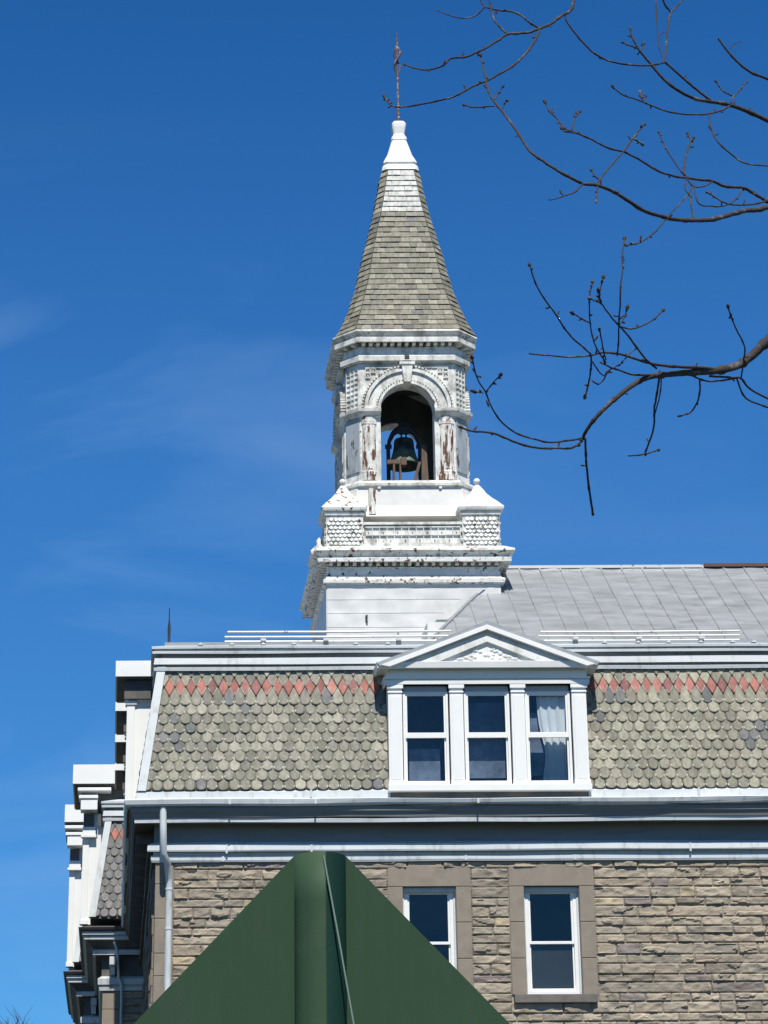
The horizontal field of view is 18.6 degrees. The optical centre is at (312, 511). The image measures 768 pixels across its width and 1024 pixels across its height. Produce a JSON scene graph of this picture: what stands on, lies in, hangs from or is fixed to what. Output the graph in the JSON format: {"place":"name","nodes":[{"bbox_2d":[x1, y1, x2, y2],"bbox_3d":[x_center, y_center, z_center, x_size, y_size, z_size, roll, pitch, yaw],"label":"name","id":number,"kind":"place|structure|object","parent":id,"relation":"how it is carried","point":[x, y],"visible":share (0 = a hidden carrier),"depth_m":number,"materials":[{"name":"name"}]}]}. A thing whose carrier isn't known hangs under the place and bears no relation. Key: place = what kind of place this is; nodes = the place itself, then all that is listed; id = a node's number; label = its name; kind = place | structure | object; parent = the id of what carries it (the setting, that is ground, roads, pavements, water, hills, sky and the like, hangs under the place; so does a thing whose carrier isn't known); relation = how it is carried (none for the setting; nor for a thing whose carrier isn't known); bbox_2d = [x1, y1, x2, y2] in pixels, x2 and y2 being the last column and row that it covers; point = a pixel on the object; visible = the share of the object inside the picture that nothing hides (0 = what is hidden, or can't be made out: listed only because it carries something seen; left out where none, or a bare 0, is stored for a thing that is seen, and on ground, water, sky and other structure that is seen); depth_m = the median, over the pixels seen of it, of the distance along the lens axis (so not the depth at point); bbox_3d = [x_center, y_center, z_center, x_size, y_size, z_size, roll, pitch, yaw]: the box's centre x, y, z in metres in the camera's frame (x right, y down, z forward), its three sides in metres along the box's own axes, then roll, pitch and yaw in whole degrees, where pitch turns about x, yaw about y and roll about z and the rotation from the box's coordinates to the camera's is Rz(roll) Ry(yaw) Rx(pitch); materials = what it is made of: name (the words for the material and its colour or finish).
{"place":"outdoors","nodes":[
{"label":"outdoors","id":0,"kind":"place"},
{"bbox_2d":[0,0,767,1023],"label":"sky","id":1,"kind":"structure","parent":0,"point":[188,188],"materials":[{"name":"blue"}]},
{"bbox_2d":[63,33,767,1023],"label":"school building","id":2,"kind":"structure","parent":0,"point":[383,733],"depth_m":43.02,"materials":[{"name":"stone"}]},
{"bbox_2d":[385,422,422,471],"bbox_3d":[1.904,-1.364,49.092,0.684,1.077,0.684,18,-27,-42],"label":"bell","id":3,"kind":"object","parent":2,"relation":"hanging from","point":[403,446],"visible":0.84,"depth_m":49.04,"materials":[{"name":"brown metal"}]},
{"bbox_2d":[387,865,472,985],"bbox_3d":[2.088,7.494,42.012,1.506,2.325,0.239,0,-20,0],"label":"window","id":4,"kind":"structure","parent":2,"relation":"in","point":[424,879],"depth_m":42.17,"materials":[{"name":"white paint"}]},
{"bbox_2d":[536,696,567,780],"bbox_3d":[4.370,4.160,42.881,0.517,1.632,0.052,0,-20,0],"label":"curtain","id":5,"kind":"object","parent":2,"relation":"hanging from","point":[551,713],"visible":1,"depth_m":42.92,"materials":[{"name":"white fabric"}]},
{"bbox_2d":[508,864,598,1003],"bbox_3d":[4.281,7.539,41.946,1.544,2.475,0.325,0,-20,0],"label":"window","id":6,"kind":"structure","parent":2,"relation":"in","point":[544,971],"depth_m":41.93,"materials":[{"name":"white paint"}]},
{"bbox_3d":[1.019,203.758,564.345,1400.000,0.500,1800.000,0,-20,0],"label":"ground","id":7,"kind":"structure","parent":0,"visible":0},
{"bbox_2d":[0,1006,33,1023],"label":"bare tree","id":8,"kind":"object","parent":7,"relation":"on","point":[16,1017],"visible":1,"depth_m":67.42,"materials":[{"name":"grey plant"}]},
{"bbox_2d":[134,851,509,1023],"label":"road sign","id":9,"kind":"object","parent":7,"relation":"on","point":[319,937],"visible":1,"depth_m":3.96,"materials":[{"name":"green metal"}]},
{"bbox_2d":[382,0,767,515],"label":"bare tree","id":10,"kind":"object","parent":7,"relation":"on","point":[759,348],"visible":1,"depth_m":9.71,"materials":[{"name":"brown plant"}]}
]}

